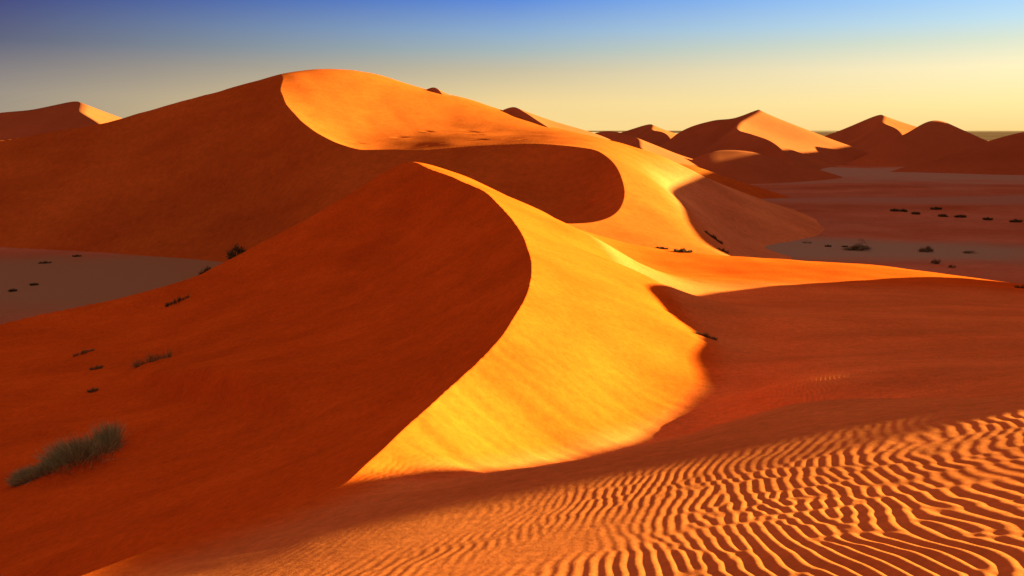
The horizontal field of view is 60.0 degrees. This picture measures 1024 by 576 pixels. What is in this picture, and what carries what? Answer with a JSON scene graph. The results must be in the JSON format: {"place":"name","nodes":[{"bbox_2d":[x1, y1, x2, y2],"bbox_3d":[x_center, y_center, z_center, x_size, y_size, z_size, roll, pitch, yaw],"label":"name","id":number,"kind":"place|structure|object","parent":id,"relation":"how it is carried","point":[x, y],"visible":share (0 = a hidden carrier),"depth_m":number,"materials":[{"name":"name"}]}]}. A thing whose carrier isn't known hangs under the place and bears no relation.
{"place":"outdoors","nodes":[
{"label":"outdoors","id":0,"kind":"place"},
{"bbox_2d":[0,101,121,140],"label":"dune","id":1,"kind":"structure","parent":0,"point":[45,120],"depth_m":268.51,"materials":[{"name":"orange sand"}]},
{"bbox_2d":[0,69,824,261],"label":"great dune","id":2,"kind":"structure","parent":0,"point":[216,176],"depth_m":140.19,"materials":[{"name":"orange sand"}]},
{"bbox_2d":[704,230,723,243],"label":"grass tuft","id":3,"kind":"object","parent":2,"relation":"on","point":[711,235],"visible":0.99,"depth_m":99.17,"materials":[{"name":"plant"}]},
{"bbox_2d":[427,87,451,95],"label":"dune","id":4,"kind":"structure","parent":0,"point":[435,90],"depth_m":170.02,"materials":[{"name":"orange sand"}]},
{"bbox_2d":[0,162,1023,575],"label":"dune","id":5,"kind":"structure","parent":0,"point":[412,368],"depth_m":30.53,"materials":[{"name":"orange sand"}]},
{"bbox_2d":[3,419,134,487],"bbox_3d":[-18.933,6.968,38.045,5.520,2.176,5.528,0,10,0],"label":"grass tuft","id":6,"kind":"object","parent":5,"relation":"on","point":[105,441],"visible":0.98,"depth_m":37.36,"materials":[{"name":"brown plant"}]},
{"bbox_2d":[72,348,94,356],"bbox_3d":[-29.584,4.432,61.255,1.503,0.537,0.915,-9,13,-41],"label":"twig tuft","id":7,"kind":"object","parent":5,"relation":"on","point":[82,352],"visible":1,"depth_m":61.16,"materials":[{"name":"plant"}]},
{"bbox_2d":[87,387,98,392],"bbox_3d":[-24.795,6.009,52.475,0.818,0.351,0.867,0,10,0],"label":"twig tuft","id":8,"kind":"object","parent":5,"relation":"on","point":[91,390],"visible":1,"depth_m":52.38,"materials":[{"name":"plant"}]},
{"bbox_2d":[89,364,103,369],"bbox_3d":[-27.181,5.172,57.995,0.988,0.376,0.937,0,10,0],"label":"twig tuft","id":9,"kind":"object","parent":5,"relation":"on","point":[97,367],"visible":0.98,"depth_m":58.00,"materials":[{"name":"plant"}]},
{"bbox_2d":[130,349,173,368],"bbox_3d":[-22.796,4.410,55.935,2.411,1.383,2.925,0,10,0],"label":"grass tuft","id":10,"kind":"object","parent":5,"relation":"on","point":[150,359],"visible":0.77,"depth_m":55.73,"materials":[{"name":"plant"}]},
{"bbox_2d":[164,293,188,306],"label":"grass tuft","id":11,"kind":"object","parent":5,"relation":"on","point":[171,303],"visible":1,"depth_m":69.63,"materials":[{"name":"plant"}]},
{"bbox_2d":[197,266,209,275],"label":"shrub","id":12,"kind":"object","parent":5,"relation":"on","point":[206,269],"visible":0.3,"depth_m":73.73,"materials":[{"name":"plant"}]},
{"bbox_2d":[226,243,245,258],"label":"shrub","id":13,"kind":"object","parent":5,"relation":"on","point":[238,250],"visible":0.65,"depth_m":73.90,"materials":[{"name":"plant"}]},
{"bbox_2d":[673,248,692,252],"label":"grass tuft","id":14,"kind":"object","parent":5,"relation":"on","point":[681,250],"visible":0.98,"depth_m":80.70,"materials":[{"name":"plant"}]},
{"bbox_2d":[694,331,717,340],"bbox_3d":[8.925,2.172,40.614,1.065,0.563,0.872,5,11,26],"label":"grass tuft","id":15,"kind":"object","parent":5,"relation":"on","point":[706,335],"visible":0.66,"depth_m":40.64,"materials":[{"name":"plant"}]},
{"bbox_2d":[0,165,1023,324],"bbox_3d":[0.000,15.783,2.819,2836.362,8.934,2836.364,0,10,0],"label":"desert plain","id":16,"kind":"structure","parent":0,"point":[854,205],"depth_m":134.00,"materials":[{"name":"brown sand"}]},
{"bbox_2d":[843,238,872,250],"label":"shrub","id":17,"kind":"object","parent":16,"relation":"on","point":[857,247],"visible":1,"depth_m":121.70,"materials":[{"name":"plant"}]},
{"bbox_2d":[919,246,933,251],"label":"shrub","id":18,"kind":"object","parent":16,"relation":"on","point":[927,249],"visible":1,"depth_m":120.47,"materials":[{"name":"plant"}]},
{"bbox_2d":[931,258,940,263],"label":"shrub","id":19,"kind":"object","parent":16,"relation":"on","point":[935,261],"visible":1,"depth_m":108.64,"materials":[{"name":"plant"}]},
{"bbox_2d":[930,206,941,209],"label":"grass tuft","id":20,"kind":"object","parent":16,"relation":"on","point":[935,208],"visible":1,"depth_m":180.67,"materials":[{"name":"plant"}]},
{"bbox_2d":[938,213,948,216],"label":"grass tuft","id":21,"kind":"object","parent":16,"relation":"on","point":[942,215],"visible":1,"depth_m":169.63,"materials":[{"name":"plant"}]},
{"bbox_2d":[954,214,966,217],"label":"grass tuft","id":22,"kind":"object","parent":16,"relation":"on","point":[960,216],"visible":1,"depth_m":168.37,"materials":[{"name":"plant"}]},
{"bbox_2d":[1009,218,1022,222],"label":"grass tuft","id":23,"kind":"object","parent":16,"relation":"on","point":[1016,220],"visible":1,"depth_m":159.88,"materials":[{"name":"plant"}]},
{"bbox_2d":[0,0,1023,130],"label":"sky","id":24,"kind":"structure","parent":0,"point":[588,65],"materials":[{"name":"blue"}]},
{"bbox_2d":[503,107,609,139],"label":"dune","id":25,"kind":"structure","parent":0,"point":[530,117],"depth_m":168.32,"materials":[{"name":"orange sand"}]},
{"bbox_2d":[595,131,699,167],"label":"dune","id":26,"kind":"structure","parent":0,"point":[626,139],"depth_m":298.03,"materials":[{"name":"orange sand"}]},
{"bbox_2d":[621,124,675,146],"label":"dune","id":27,"kind":"structure","parent":0,"point":[654,135],"depth_m":650.52,"materials":[{"name":"orange sand"}]},
{"bbox_2d":[678,163,789,198],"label":"dune","id":28,"kind":"structure","parent":0,"point":[755,191],"depth_m":211.66,"materials":[{"name":"orange sand"}]},
{"bbox_2d":[660,110,868,169],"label":"dune","id":29,"kind":"structure","parent":0,"point":[761,132],"depth_m":423.39,"materials":[{"name":"orange sand"}]},
{"bbox_2d":[690,150,843,183],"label":"dune","id":30,"kind":"structure","parent":0,"point":[747,167],"depth_m":299.10,"materials":[{"name":"orange sand"}]},
{"bbox_2d":[589,131,1023,140],"bbox_3d":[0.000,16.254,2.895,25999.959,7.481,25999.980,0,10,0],"label":"distant desert plain","id":31,"kind":"structure","parent":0,"point":[988,135],"depth_m":3694.58,"materials":[{"name":"brown sand"}]},
{"bbox_2d":[824,115,915,152],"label":"dune","id":32,"kind":"structure","parent":0,"point":[871,134],"depth_m":597.64,"materials":[{"name":"orange sand"}]},
{"bbox_2d":[843,120,986,166],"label":"dune","id":33,"kind":"structure","parent":0,"point":[930,141],"depth_m":424.74,"materials":[{"name":"orange sand"}]},
{"bbox_2d":[890,132,1023,174],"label":"dune","id":34,"kind":"structure","parent":0,"point":[1004,155],"depth_m":327.37,"materials":[{"name":"orange sand"}]}
]}

